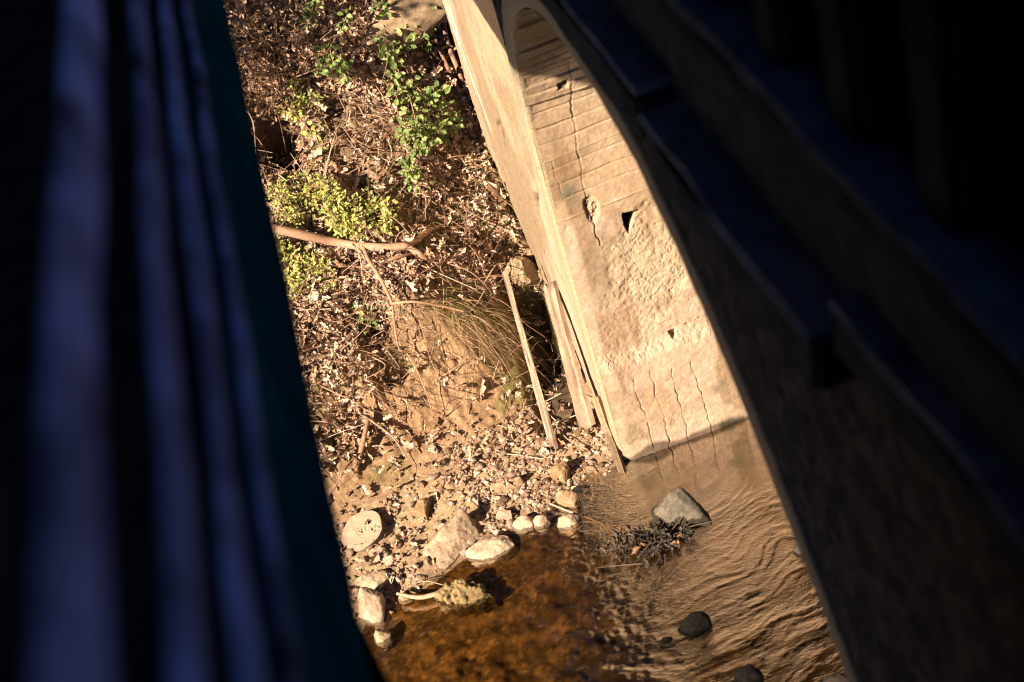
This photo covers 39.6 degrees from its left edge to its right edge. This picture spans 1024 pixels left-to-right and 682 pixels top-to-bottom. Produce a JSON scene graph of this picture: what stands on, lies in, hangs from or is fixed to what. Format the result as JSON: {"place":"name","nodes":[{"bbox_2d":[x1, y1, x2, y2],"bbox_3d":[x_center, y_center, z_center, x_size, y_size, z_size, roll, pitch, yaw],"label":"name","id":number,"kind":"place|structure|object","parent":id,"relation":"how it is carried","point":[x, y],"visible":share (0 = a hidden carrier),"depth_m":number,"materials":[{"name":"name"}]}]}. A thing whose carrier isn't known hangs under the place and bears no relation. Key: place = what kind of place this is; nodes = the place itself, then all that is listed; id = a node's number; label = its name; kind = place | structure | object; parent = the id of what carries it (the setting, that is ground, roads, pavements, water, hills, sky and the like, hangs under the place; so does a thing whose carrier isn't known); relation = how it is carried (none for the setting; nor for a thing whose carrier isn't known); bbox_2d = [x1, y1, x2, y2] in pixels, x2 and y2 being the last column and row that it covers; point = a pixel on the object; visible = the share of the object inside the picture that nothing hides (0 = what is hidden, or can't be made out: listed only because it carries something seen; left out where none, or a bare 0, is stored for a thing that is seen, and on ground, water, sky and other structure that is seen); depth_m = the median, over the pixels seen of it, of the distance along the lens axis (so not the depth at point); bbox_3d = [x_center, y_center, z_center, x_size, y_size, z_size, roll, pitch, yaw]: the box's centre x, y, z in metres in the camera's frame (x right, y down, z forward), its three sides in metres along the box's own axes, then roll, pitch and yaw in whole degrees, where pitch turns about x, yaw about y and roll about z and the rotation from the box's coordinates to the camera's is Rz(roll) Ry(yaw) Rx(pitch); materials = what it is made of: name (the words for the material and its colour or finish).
{"place":"outdoors","nodes":[
{"label":"outdoors","id":0,"kind":"place"},
{"bbox_2d":[0,0,388,681],"bbox_3d":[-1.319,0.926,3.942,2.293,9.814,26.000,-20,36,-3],"label":"curtain","id":1,"kind":"object","parent":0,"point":[166,508],"visible":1,"depth_m":2.23,"materials":[{"name":"blue fabric"}]},
{"bbox_2d":[227,0,844,681],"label":"ground","id":2,"kind":"structure","parent":0,"point":[517,634],"depth_m":10.15,"materials":[{"name":"soil"}]},
{"bbox_2d":[227,2,321,123],"bbox_3d":[-1.954,-2.344,11.784,0.736,0.912,0.762,-9,37,12],"label":"dead brush","id":3,"kind":"object","parent":2,"relation":"on","point":[270,75],"visible":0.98,"depth_m":11.77,"materials":[{"name":"brown plant"}]},
{"bbox_2d":[235,0,244,28],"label":"branch","id":4,"kind":"object","parent":3,"relation":"on","point":[238,8],"visible":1,"depth_m":11.76,"materials":[{"name":"brown wood"}]},
{"bbox_2d":[253,38,322,95],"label":"branch","id":5,"kind":"object","parent":3,"relation":"on","point":[274,68],"visible":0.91,"depth_m":11.83,"materials":[{"name":"brown wood"}]},
{"bbox_2d":[275,150,299,177],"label":"shrub","id":6,"kind":"object","parent":2,"relation":"on","point":[282,159],"visible":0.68,"depth_m":12.14,"materials":[{"name":"green plant"}]},
{"bbox_2d":[269,170,305,185],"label":"branch","id":7,"kind":"object","parent":2,"relation":"on","point":[272,182],"visible":0.3,"depth_m":11.52,"materials":[{"name":"brown wood"}]},
{"bbox_2d":[278,72,323,140],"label":"shrub","id":8,"kind":"object","parent":2,"relation":"on","point":[298,111],"visible":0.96,"depth_m":11.85,"materials":[{"name":"green plant"}]},
{"bbox_2d":[264,158,341,229],"bbox_3d":[-1.747,-1.278,11.710,0.620,0.421,1.124,-23,36,-7],"label":"shrub","id":9,"kind":"object","parent":2,"relation":"on","point":[321,192],"visible":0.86,"depth_m":11.44,"materials":[{"name":"green plant"}]},
{"bbox_2d":[277,234,335,303],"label":"shrub","id":10,"kind":"object","parent":2,"relation":"on","point":[290,276],"visible":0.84,"depth_m":11.17,"materials":[{"name":"green plant"}]},
{"bbox_2d":[298,110,332,167],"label":"shrub","id":11,"kind":"object","parent":2,"relation":"on","point":[324,149],"visible":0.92,"depth_m":11.73,"materials":[{"name":"green plant"}]},
{"bbox_2d":[299,305,345,310],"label":"branch","id":12,"kind":"object","parent":2,"relation":"on","point":[322,308],"visible":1,"depth_m":10.94,"materials":[{"name":"brown wood"}]},
{"bbox_2d":[307,365,375,454],"bbox_3d":[-1.390,0.498,10.706,0.717,0.603,0.614,-20,36,-3],"label":"grass tuft","id":13,"kind":"object","parent":2,"relation":"on","point":[326,410],"visible":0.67,"depth_m":10.72,"materials":[{"name":"brown plant"}]},
{"bbox_2d":[281,252,413,268],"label":"branch","id":14,"kind":"object","parent":2,"relation":"on","point":[388,259],"visible":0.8,"depth_m":11.19,"materials":[{"name":"brown wood"}]},
{"bbox_2d":[311,180,400,240],"bbox_3d":[-1.254,-1.057,11.430,0.567,0.444,0.802,-42,42,-29],"label":"shrub","id":15,"kind":"object","parent":2,"relation":"on","point":[386,224],"visible":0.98,"depth_m":11.38,"materials":[{"name":"green plant"}]},
{"bbox_2d":[274,224,450,261],"bbox_3d":[-1.246,-0.768,11.272,1.397,0.731,0.427,-17,36,2],"label":"branch","id":16,"kind":"object","parent":2,"relation":"on","point":[304,235],"visible":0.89,"depth_m":11.24,"materials":[{"name":"brown wood"}]},
{"bbox_2d":[341,510,383,552],"bbox_3d":[-1.081,1.383,10.312,0.336,0.062,0.314,-38,49,-11],"label":"log round","id":17,"kind":"object","parent":2,"relation":"on","point":[359,532],"visible":0.98,"depth_m":10.28,"materials":[{"name":"brown wood"}]},
{"bbox_2d":[353,383,377,471],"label":"branch","id":18,"kind":"object","parent":2,"relation":"on","point":[362,443],"visible":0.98,"depth_m":10.66,"materials":[{"name":"brown wood"}]},
{"bbox_2d":[352,295,385,338],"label":"shrub","id":19,"kind":"object","parent":2,"relation":"on","point":[375,323],"visible":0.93,"depth_m":11.05,"materials":[{"name":"green plant"}]},
{"bbox_2d":[357,587,385,627],"bbox_3d":[-0.981,1.847,9.806,0.201,0.289,0.226,-13,36,7],"label":"rock","id":20,"kind":"object","parent":2,"relation":"on","point":[372,605],"visible":0.93,"depth_m":9.77,"materials":[{"name":"stone"}]},
{"bbox_2d":[354,570,390,591],"bbox_3d":[-0.982,1.705,10.007,0.278,0.155,0.159,-11,37,9],"label":"rock","id":21,"kind":"object","parent":2,"relation":"on","point":[377,580],"visible":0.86,"depth_m":9.98,"materials":[{"name":"stone"}]},
{"bbox_2d":[374,630,394,654],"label":"rock","id":22,"kind":"object","parent":2,"relation":"on","point":[383,641],"visible":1,"depth_m":9.60,"materials":[{"name":"stone"}]},
{"bbox_2d":[358,412,418,456],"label":"branch","id":23,"kind":"object","parent":2,"relation":"on","point":[378,425],"visible":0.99,"depth_m":10.73,"materials":[{"name":"brown wood"}]},
{"bbox_2d":[393,542,401,548],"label":"stone","id":24,"kind":"object","parent":2,"relation":"on","point":[399,545],"visible":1,"depth_m":10.18,"materials":[{"name":"beige stone"}]},
{"bbox_2d":[392,254,406,268],"bbox_3d":[-0.893,-0.625,11.196,0.123,0.115,0.122,-32,5,-9],"label":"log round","id":25,"kind":"object","parent":2,"relation":"on","point":[397,261],"visible":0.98,"depth_m":11.14,"materials":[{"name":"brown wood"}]},
{"bbox_2d":[356,0,446,50],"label":"boulder","id":26,"kind":"object","parent":2,"relation":"on","point":[423,16],"visible":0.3,"depth_m":12.27,"materials":[{"name":"stone"}]},
{"bbox_2d":[369,0,439,61],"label":"shrub","id":27,"kind":"object","parent":2,"relation":"on","point":[407,43],"visible":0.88,"depth_m":12.19,"materials":[{"name":"green plant"}]},
{"bbox_2d":[398,596,414,606],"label":"rock","id":28,"kind":"object","parent":2,"relation":"on","point":[404,601],"visible":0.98,"depth_m":9.84,"materials":[{"name":"stone"}]},
{"bbox_2d":[306,329,510,482],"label":"dry grass","id":29,"kind":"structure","parent":2,"relation":"on","point":[374,389],"depth_m":10.80,"materials":[{"name":"brown plant"}]},
{"bbox_2d":[330,281,493,409],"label":"dry grass","id":30,"kind":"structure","parent":2,"relation":"on","point":[414,313],"depth_m":10.96,"materials":[{"name":"brown plant"}]},
{"bbox_2d":[361,245,465,418],"bbox_3d":[-0.889,-0.091,11.046,0.717,0.969,0.972,-47,45,-33],"label":"branch","id":31,"kind":"object","parent":2,"relation":"on","point":[378,275],"visible":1,"depth_m":10.89,"materials":[{"name":"brown wood"}]},
{"bbox_2d":[224,0,604,583],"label":"leaf litter","id":32,"kind":"object","parent":2,"relation":"on","point":[342,255],"visible":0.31,"depth_m":11.66,"materials":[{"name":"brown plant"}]},
{"bbox_2d":[300,0,322,30],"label":"shrub","id":33,"kind":"object","parent":32,"relation":"on","point":[307,9],"visible":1,"depth_m":11.92,"materials":[{"name":"green plant"}]},
{"bbox_2d":[312,5,353,85],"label":"shrub","id":34,"kind":"object","parent":32,"relation":"on","point":[343,65],"visible":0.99,"depth_m":11.86,"materials":[{"name":"green plant"}]},
{"bbox_2d":[378,29,463,191],"bbox_3d":[-0.770,-1.987,11.893,0.609,0.892,1.343,-15,36,4],"label":"shrub","id":35,"kind":"object","parent":2,"relation":"on","point":[422,133],"visible":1,"depth_m":12.01,"materials":[{"name":"green plant"}]},
{"bbox_2d":[403,50,431,127],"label":"branch","id":36,"kind":"object","parent":35,"relation":"attached to","point":[418,84],"visible":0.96,"depth_m":12.14,"materials":[{"name":"brown wood"}]},
{"bbox_2d":[417,481,424,487],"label":"stone","id":37,"kind":"object","parent":2,"relation":"on","point":[420,484],"visible":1,"depth_m":10.52,"materials":[{"name":"beige stone"}]},
{"bbox_2d":[413,498,429,520],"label":"rock","id":38,"kind":"object","parent":2,"relation":"on","point":[420,511],"visible":1,"depth_m":10.34,"materials":[{"name":"stone"}]},
{"bbox_2d":[384,401,460,450],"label":"branch","id":39,"kind":"object","parent":2,"relation":"on","point":[428,424],"visible":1,"depth_m":10.82,"materials":[{"name":"brown wood"}]},
{"bbox_2d":[406,581,442,587],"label":"branch","id":40,"kind":"object","parent":2,"relation":"on","point":[423,581],"visible":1,"depth_m":9.85,"materials":[{"name":"brown wood"}]},
{"bbox_2d":[369,163,485,246],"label":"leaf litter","id":41,"kind":"object","parent":2,"relation":"on","point":[418,202],"visible":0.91,"depth_m":11.66,"materials":[{"name":"brown plant"}]},
{"bbox_2d":[419,319,441,383],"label":"branch","id":42,"kind":"object","parent":2,"relation":"on","point":[427,348],"visible":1,"depth_m":10.92,"materials":[{"name":"brown wood"}]},
{"bbox_2d":[428,472,439,481],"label":"stone","id":43,"kind":"object","parent":2,"relation":"on","point":[433,477],"visible":1,"depth_m":10.54,"materials":[{"name":"beige stone"}]},
{"bbox_2d":[430,444,437,453],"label":"stone","id":44,"kind":"object","parent":2,"relation":"on","point":[432,446],"visible":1,"depth_m":10.75,"materials":[{"name":"beige stone"}]},
{"bbox_2d":[439,459,446,467],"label":"stone","id":45,"kind":"object","parent":2,"relation":"on","point":[441,464],"visible":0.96,"depth_m":10.64,"materials":[{"name":"brown stone"}]},
{"bbox_2d":[381,281,517,357],"bbox_3d":[-0.398,-0.033,11.219,1.111,0.976,0.669,-20,36,-3],"label":"grass tuft","id":46,"kind":"object","parent":2,"relation":"on","point":[463,308],"visible":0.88,"depth_m":11.08,"materials":[{"name":"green plant"}]},
{"bbox_2d":[446,447,452,453],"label":"stone","id":47,"kind":"object","parent":2,"relation":"on","point":[449,450],"visible":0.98,"depth_m":10.72,"materials":[{"name":"brown stone"}]},
{"bbox_2d":[423,508,479,569],"bbox_3d":[-0.447,1.446,10.112,0.512,0.295,0.384,-20,36,-3],"label":"rock","id":48,"kind":"object","parent":2,"relation":"on","point":[446,544],"visible":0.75,"depth_m":10.10,"materials":[{"name":"stone"}]},
{"bbox_2d":[435,359,467,380],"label":"branch","id":49,"kind":"object","parent":2,"relation":"on","point":[451,370],"visible":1,"depth_m":10.90,"materials":[{"name":"brown wood"}]},
{"bbox_2d":[433,32,470,110],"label":"branch","id":50,"kind":"object","parent":2,"relation":"on","point":[445,62],"visible":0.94,"depth_m":12.46,"materials":[{"name":"brown wood"}]},
{"bbox_2d":[440,20,468,95],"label":"branch","id":51,"kind":"object","parent":2,"relation":"on","point":[452,54],"visible":0.93,"depth_m":12.48,"materials":[{"name":"brown wood"}]},
{"bbox_2d":[391,181,540,316],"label":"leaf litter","id":52,"kind":"object","parent":2,"relation":"on","point":[468,232],"visible":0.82,"depth_m":11.70,"materials":[{"name":"brown plant"}]},
{"bbox_2d":[424,111,507,224],"bbox_3d":[-0.446,-1.529,11.980,0.718,0.958,1.286,-24,36,-8],"label":"grass tuft","id":53,"kind":"object","parent":2,"relation":"on","point":[473,173],"visible":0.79,"depth_m":12.06,"materials":[{"name":"brown plant"}]},
{"bbox_2d":[434,578,498,617],"bbox_3d":[-0.324,1.746,9.755,0.450,0.253,0.231,-13,36,6],"label":"rock","id":54,"kind":"object","parent":2,"relation":"on","point":[461,597],"visible":1,"depth_m":9.70,"materials":[{"name":"stone"}]},
{"bbox_2d":[396,591,435,598],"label":"branch","id":55,"kind":"object","parent":54,"relation":"on","point":[427,595],"visible":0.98,"depth_m":9.77,"materials":[{"name":"brown wood"}]},
{"bbox_2d":[340,381,612,618],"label":"gravel","id":56,"kind":"structure","parent":2,"relation":"on","point":[397,579],"depth_m":10.45,"materials":[{"name":"beige gravel"}]},
{"bbox_2d":[346,548,354,556],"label":"stone","id":57,"kind":"object","parent":56,"relation":"on","point":[350,552],"visible":0.97,"depth_m":10.18,"materials":[{"name":"beige stone"}]},
{"bbox_2d":[369,546,389,561],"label":"rock","id":58,"kind":"object","parent":56,"relation":"on","point":[381,552],"visible":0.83,"depth_m":10.15,"materials":[{"name":"stone"}]},
{"bbox_2d":[383,555,394,567],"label":"rock","id":59,"kind":"object","parent":56,"relation":"on","point":[390,563],"visible":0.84,"depth_m":10.10,"materials":[{"name":"stone"}]},
{"bbox_2d":[467,536,476,543],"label":"stone","id":60,"kind":"object","parent":56,"relation":"on","point":[472,540],"visible":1,"depth_m":10.11,"materials":[{"name":"beige stone"}]},
{"bbox_2d":[498,450,507,456],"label":"stone","id":61,"kind":"object","parent":56,"relation":"on","point":[503,453],"visible":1,"depth_m":10.62,"materials":[{"name":"beige stone"}]},
{"bbox_2d":[496,509,512,520],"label":"rock","id":62,"kind":"object","parent":56,"relation":"on","point":[504,514],"visible":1,"depth_m":10.20,"materials":[{"name":"stone"}]},
{"bbox_2d":[490,476,523,492],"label":"rock","id":63,"kind":"object","parent":56,"relation":"on","point":[498,486],"visible":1,"depth_m":10.38,"materials":[{"name":"stone"}]},
{"bbox_2d":[506,518,513,528],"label":"stone","id":64,"kind":"object","parent":56,"relation":"on","point":[510,521],"visible":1,"depth_m":10.16,"materials":[{"name":"beige stone"}]},
{"bbox_2d":[507,472,514,476],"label":"stone","id":65,"kind":"object","parent":56,"relation":"on","point":[510,474],"visible":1,"depth_m":10.48,"materials":[{"name":"beige stone"}]},
{"bbox_2d":[507,453,547,458],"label":"branch","id":66,"kind":"object","parent":56,"relation":"on","point":[527,456],"visible":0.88,"depth_m":10.58,"materials":[{"name":"brown wood"}]},
{"bbox_2d":[541,447,548,453],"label":"fallen leaf","id":67,"kind":"object","parent":56,"relation":"on","point":[545,450],"visible":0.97,"depth_m":10.58,"materials":[{"name":"beige plant"}]},
{"bbox_2d":[476,463,483,470],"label":"stone","id":68,"kind":"object","parent":2,"relation":"on","point":[480,465],"visible":0.98,"depth_m":10.56,"materials":[{"name":"beige stone"}]},
{"bbox_2d":[413,283,564,421],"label":"dry grass","id":69,"kind":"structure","parent":2,"relation":"on","point":[482,328],"depth_m":11.02,"materials":[{"name":"brown plant"}]},
{"bbox_2d":[445,143,534,326],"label":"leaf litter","id":70,"kind":"object","parent":2,"relation":"on","point":[504,212],"visible":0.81,"depth_m":11.87,"materials":[{"name":"brown plant"}]},
{"bbox_2d":[465,535,519,564],"bbox_3d":[-0.154,1.486,10.026,0.410,0.204,0.183,-13,36,7],"label":"rock","id":71,"kind":"object","parent":2,"relation":"on","point":[503,549],"visible":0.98,"depth_m":9.98,"materials":[{"name":"stone"}]},
{"bbox_2d":[497,495,509,505],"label":"stone","id":72,"kind":"object","parent":2,"relation":"on","point":[503,500],"visible":1,"depth_m":10.31,"materials":[{"name":"beige stone"}]},
{"bbox_2d":[488,268,545,342],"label":"grass tuft","id":73,"kind":"object","parent":2,"relation":"on","point":[526,304],"visible":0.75,"depth_m":11.62,"materials":[{"name":"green plant"}]},
{"bbox_2d":[505,256,538,291],"bbox_3d":[0.115,-0.522,11.718,0.329,0.544,0.300,-20,36,-3],"label":"boulder","id":74,"kind":"object","parent":2,"relation":"on","point":[520,269],"visible":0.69,"depth_m":11.55,"materials":[{"name":"stone"}]},
{"bbox_2d":[511,515,534,535],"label":"rock","id":75,"kind":"object","parent":2,"relation":"on","point":[523,525],"visible":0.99,"depth_m":10.10,"materials":[{"name":"stone"}]},
{"bbox_2d":[515,425,540,449],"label":"branch","id":76,"kind":"object","parent":2,"relation":"on","point":[529,441],"visible":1,"depth_m":10.65,"materials":[{"name":"brown wood"}]},
{"bbox_2d":[501,269,558,451],"bbox_3d":[0.129,0.147,10.807,0.061,0.940,1.214,-17,36,2],"label":"pole","id":77,"kind":"object","parent":2,"relation":"on","point":[550,435],"visible":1,"depth_m":10.76,"materials":[{"name":"brown wood"}]},
{"bbox_2d":[533,514,551,532],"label":"rock","id":78,"kind":"object","parent":2,"relation":"on","point":[542,521],"visible":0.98,"depth_m":10.09,"materials":[{"name":"stone"}]},
{"bbox_2d":[550,461,570,481],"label":"rock","id":79,"kind":"object","parent":2,"relation":"on","point":[559,471],"visible":1,"depth_m":10.35,"materials":[{"name":"stone"}]},
{"bbox_2d":[556,439,564,444],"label":"fallen leaf","id":80,"kind":"object","parent":2,"relation":"on","point":[559,442],"visible":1,"depth_m":10.60,"materials":[{"name":"plant"}]},
{"bbox_2d":[544,281,595,430],"bbox_3d":[0.420,0.107,10.621,0.133,0.983,0.794,-15,36,4],"label":"board","id":81,"kind":"object","parent":2,"relation":"on","point":[581,402],"visible":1,"depth_m":10.59,"materials":[{"name":"brown wood"}]},
{"bbox_2d":[557,513,584,536],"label":"rock","id":82,"kind":"object","parent":2,"relation":"on","point":[568,523],"visible":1,"depth_m":10.01,"materials":[{"name":"stone"}]},
{"bbox_2d":[556,426,587,449],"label":"branch","id":83,"kind":"object","parent":2,"relation":"on","point":[569,440],"visible":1,"depth_m":10.60,"materials":[{"name":"brown wood"}]},
{"bbox_2d":[574,428,580,434],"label":"stone","id":84,"kind":"object","parent":2,"relation":"on","point":[577,431],"visible":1,"depth_m":10.69,"materials":[{"name":"beige stone"}]},
{"bbox_2d":[583,490,592,499],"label":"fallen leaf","id":85,"kind":"object","parent":2,"relation":"on","point":[589,496],"visible":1,"depth_m":10.26,"materials":[{"name":"brown plant"}]},
{"bbox_2d":[592,395,629,483],"bbox_3d":[0.725,0.732,10.415,0.069,0.447,0.633,-19,36,-1],"label":"board","id":86,"kind":"object","parent":2,"relation":"on","point":[611,442],"visible":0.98,"depth_m":10.40,"materials":[{"name":"brown wood"}]},
{"bbox_2d":[442,0,1023,681],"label":"arch bridge","id":87,"kind":"structure","parent":2,"relation":"on","point":[792,230],"depth_m":3.76,"materials":[{"name":"concrete"}]},
{"bbox_2d":[369,460,841,681],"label":"stream","id":88,"kind":"structure","parent":0,"point":[748,589],"depth_m":9.46,"materials":[{"name":"liquid"}]},
{"bbox_2d":[555,489,580,509],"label":"rock","id":89,"kind":"object","parent":88,"relation":"on","point":[569,499],"visible":1,"depth_m":10.13,"materials":[{"name":"stone"}]},
{"bbox_2d":[571,486,582,493],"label":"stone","id":90,"kind":"object","parent":88,"relation":"on","point":[576,489],"visible":0.89,"depth_m":10.28,"materials":[{"name":"grey stone"}]},
{"bbox_2d":[549,502,620,565],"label":"branch","id":91,"kind":"object","parent":88,"relation":"on","point":[554,505],"visible":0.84,"depth_m":10.05,"materials":[{"name":"brown wood"}]},
{"bbox_2d":[594,515,711,572],"bbox_3d":[0.944,1.374,9.643,0.752,0.205,0.587,5,42,28],"label":"debris pile","id":92,"kind":"object","parent":88,"relation":"on","point":[654,539],"visible":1,"depth_m":9.63,"materials":[{"name":"brown plant"}]},
{"bbox_2d":[659,637,675,649],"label":"rock","id":93,"kind":"object","parent":88,"relation":"in","point":[667,643],"visible":1,"depth_m":9.01,"materials":[{"name":"stone"}]},
{"bbox_2d":[649,487,713,537],"bbox_3d":[1.139,1.182,9.771,0.474,0.302,0.252,-5,38,18],"label":"rock","id":94,"kind":"object","parent":88,"relation":"in","point":[675,505],"visible":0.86,"depth_m":9.72,"materials":[{"name":"stone"}]},
{"bbox_2d":[676,611,712,642],"bbox_3d":[1.154,1.807,9.017,0.228,0.199,0.119,-20,36,-3],"label":"rock","id":95,"kind":"object","parent":88,"relation":"in","point":[694,624],"visible":1,"depth_m":8.99,"materials":[{"name":"stone"}]},
{"bbox_2d":[733,664,764,681],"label":"rock","id":96,"kind":"object","parent":88,"relation":"in","point":[748,673],"visible":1,"depth_m":8.57,"materials":[{"name":"stone"}]},
{"bbox_2d":[792,546,803,563],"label":"rock","id":97,"kind":"object","parent":88,"relation":"in","point":[796,552],"visible":0.4,"depth_m":9.30,"materials":[{"name":"stone"}]},
{"bbox_2d":[819,672,847,681],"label":"rock","id":98,"kind":"object","parent":88,"relation":"in","point":[838,677],"visible":0.8,"depth_m":8.41,"materials":[{"name":"stone"}]}
]}

